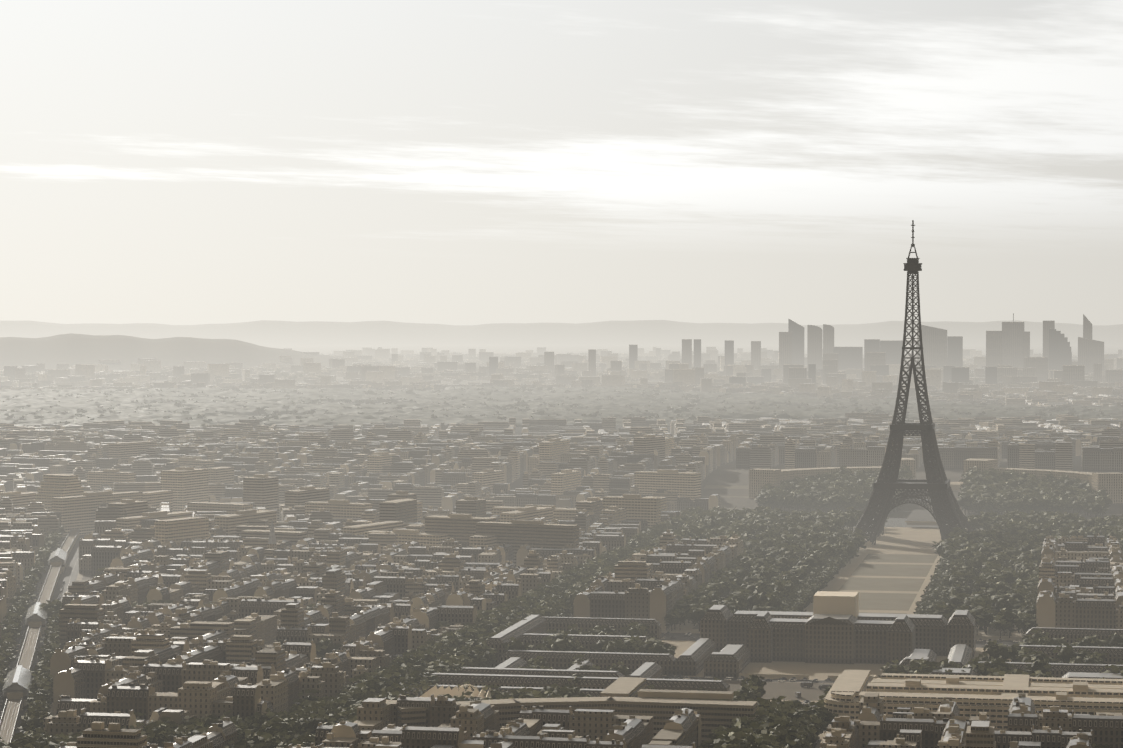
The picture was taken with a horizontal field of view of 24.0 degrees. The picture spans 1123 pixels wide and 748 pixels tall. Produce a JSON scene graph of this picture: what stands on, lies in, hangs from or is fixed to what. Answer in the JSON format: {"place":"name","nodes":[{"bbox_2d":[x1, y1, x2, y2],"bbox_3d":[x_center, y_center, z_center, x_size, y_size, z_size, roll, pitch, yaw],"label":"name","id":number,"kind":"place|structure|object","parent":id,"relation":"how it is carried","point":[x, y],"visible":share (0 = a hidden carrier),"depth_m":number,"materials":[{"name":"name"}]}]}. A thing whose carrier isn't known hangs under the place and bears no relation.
{"place":"outdoors","nodes":[
{"label":"outdoors","id":0,"kind":"place"},
{"bbox_2d":[0,534,88,740],"bbox_3d":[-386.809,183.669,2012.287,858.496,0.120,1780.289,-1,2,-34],"label":"boulevard road","id":1,"kind":"structure","parent":0,"point":[70,574],"depth_m":2206.87,"materials":[{"name":"grey asphalt"}]},
{"bbox_2d":[0,528,79,742],"bbox_3d":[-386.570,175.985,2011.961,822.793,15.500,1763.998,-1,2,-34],"label":"rail viaduct","id":2,"kind":"object","parent":1,"relation":"on","point":[15,690],"visible":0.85,"depth_m":1754.40,"materials":[{"name":"concrete"}]},
{"bbox_2d":[0,320,1122,370],"bbox_3d":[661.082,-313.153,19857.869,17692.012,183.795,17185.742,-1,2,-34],"label":"distant hills","id":3,"kind":"structure","parent":0,"point":[49,345],"depth_m":18101.69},
{"bbox_2d":[0,0,1122,324],"label":"sky","id":4,"kind":"structure","parent":0,"point":[169,162],"materials":[{"name":"white"}]},
{"bbox_2d":[8,345,1122,519],"bbox_3d":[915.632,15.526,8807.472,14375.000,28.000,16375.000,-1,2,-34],"label":"trees","id":5,"kind":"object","parent":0,"point":[729,473],"depth_m":8080.45,"materials":[{"name":"plant"}]},
{"bbox_2d":[1,353,1120,428],"bbox_3d":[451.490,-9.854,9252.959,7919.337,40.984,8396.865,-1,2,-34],"label":"buildings","id":6,"kind":"structure","parent":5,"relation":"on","point":[262,412],"depth_m":5820.72,"materials":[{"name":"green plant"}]},
{"bbox_2d":[0,386,1122,426],"bbox_3d":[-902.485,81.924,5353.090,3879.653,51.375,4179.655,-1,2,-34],"label":"wood canopy","id":7,"kind":"object","parent":5,"relation":"on","point":[472,400],"visible":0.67,"depth_m":5601.79,"materials":[{"name":"green plant"}]},
{"bbox_2d":[0,347,1122,400],"bbox_3d":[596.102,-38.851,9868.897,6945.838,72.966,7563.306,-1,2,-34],"label":"suburbs","id":8,"kind":"object","parent":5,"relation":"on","point":[568,367],"visible":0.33,"depth_m":8216.81,"materials":[{"name":"stone"}]},
{"bbox_2d":[16,324,1117,714],"bbox_3d":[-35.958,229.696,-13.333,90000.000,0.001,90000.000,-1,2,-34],"label":"ground","id":9,"kind":"structure","parent":0,"point":[88,576],"depth_m":2316.70,"materials":[{"name":"grey"}]},
{"bbox_2d":[0,434,700,567],"bbox_3d":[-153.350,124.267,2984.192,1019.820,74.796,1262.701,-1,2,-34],"label":"city buildings","id":10,"kind":"structure","parent":9,"relation":"on","point":[185,483],"depth_m":2711.81,"materials":[{"name":"stone"}]},
{"bbox_2d":[0,380,1122,747],"bbox_3d":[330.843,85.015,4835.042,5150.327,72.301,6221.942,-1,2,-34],"label":"city blocks","id":11,"kind":"structure","parent":9,"relation":"on","point":[118,660],"depth_m":2234.47,"materials":[{"name":"stone"}]},
{"bbox_2d":[0,464,1122,664],"bbox_3d":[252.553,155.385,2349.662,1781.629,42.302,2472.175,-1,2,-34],"label":"trees","id":12,"kind":"object","parent":9,"relation":"on","point":[809,555],"visible":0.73,"depth_m":2348.59,"materials":[{"name":"green plant"}]},
{"bbox_2d":[397,669,1122,742],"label":"plaza buildings","id":13,"kind":"structure","parent":9,"relation":"on","point":[993,697],"depth_m":1409.18,"materials":[{"name":"stone"}]},
{"bbox_2d":[489,313,1122,386],"bbox_3d":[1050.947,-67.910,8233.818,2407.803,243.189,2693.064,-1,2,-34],"label":"skyscrapers","id":14,"kind":"structure","parent":9,"relation":"on","point":[1008,350],"depth_m":8389.40,"materials":[{"name":"stone"}]},
{"bbox_2d":[574,529,1122,630],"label":"apartment buildings","id":15,"kind":"structure","parent":9,"relation":"on","point":[1080,584],"depth_m":2011.19,"materials":[{"name":"stone"}]},
{"bbox_2d":[852,220,973,544],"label":"iron tower","id":16,"kind":"structure","parent":9,"relation":"on","point":[943,503],"depth_m":2646.62,"materials":[{"name":"grey"}]},
{"bbox_2d":[485,518,1027,747],"bbox_3d":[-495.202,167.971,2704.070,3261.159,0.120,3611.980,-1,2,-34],"label":"park ground sheets","id":17,"kind":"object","parent":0,"point":[891,571],"visible":0.02,"depth_m":2159.65,"materials":[{"name":"soil"}]},
{"bbox_2d":[457,684,475,691],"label":"globe sculpture","id":18,"kind":"object","parent":17,"relation":"on","point":[458,688],"visible":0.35,"depth_m":1517.16,"materials":[{"name":"white paint"}]},
{"bbox_2d":[0,581,1019,744],"bbox_3d":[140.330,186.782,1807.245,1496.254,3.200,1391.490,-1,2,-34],"label":"vehicles","id":19,"kind":"object","parent":17,"relation":"on","point":[802,684],"visible":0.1,"depth_m":1660.65,"materials":[{"name":"paint"}]},
{"bbox_2d":[0,506,1122,747],"bbox_3d":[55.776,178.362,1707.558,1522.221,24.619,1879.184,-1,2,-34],"label":"trees","id":20,"kind":"object","parent":17,"relation":"on","point":[788,724],"visible":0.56,"depth_m":1523.01,"materials":[{"name":"green plant"}]},
{"bbox_2d":[385,591,1122,699],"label":"military school","id":21,"kind":"object","parent":17,"relation":"on","point":[834,627],"visible":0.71,"depth_m":1731.42,"materials":[{"name":"stone"}]},
{"bbox_2d":[864,532,879,545],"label":"tower piers","id":22,"kind":"structure","parent":17,"relation":"on","point":[868,543],"depth_m":2613.11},
{"bbox_2d":[701,482,1121,525],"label":"hill garden terrace","id":23,"kind":"structure","parent":0,"point":[920,517],"depth_m":2974.14,"materials":[{"name":"concrete"}]},
{"bbox_2d":[749,458,1122,503],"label":"curved palace building","id":24,"kind":"structure","parent":23,"relation":"on","point":[759,478],"depth_m":3168.28,"materials":[{"name":"stone"}]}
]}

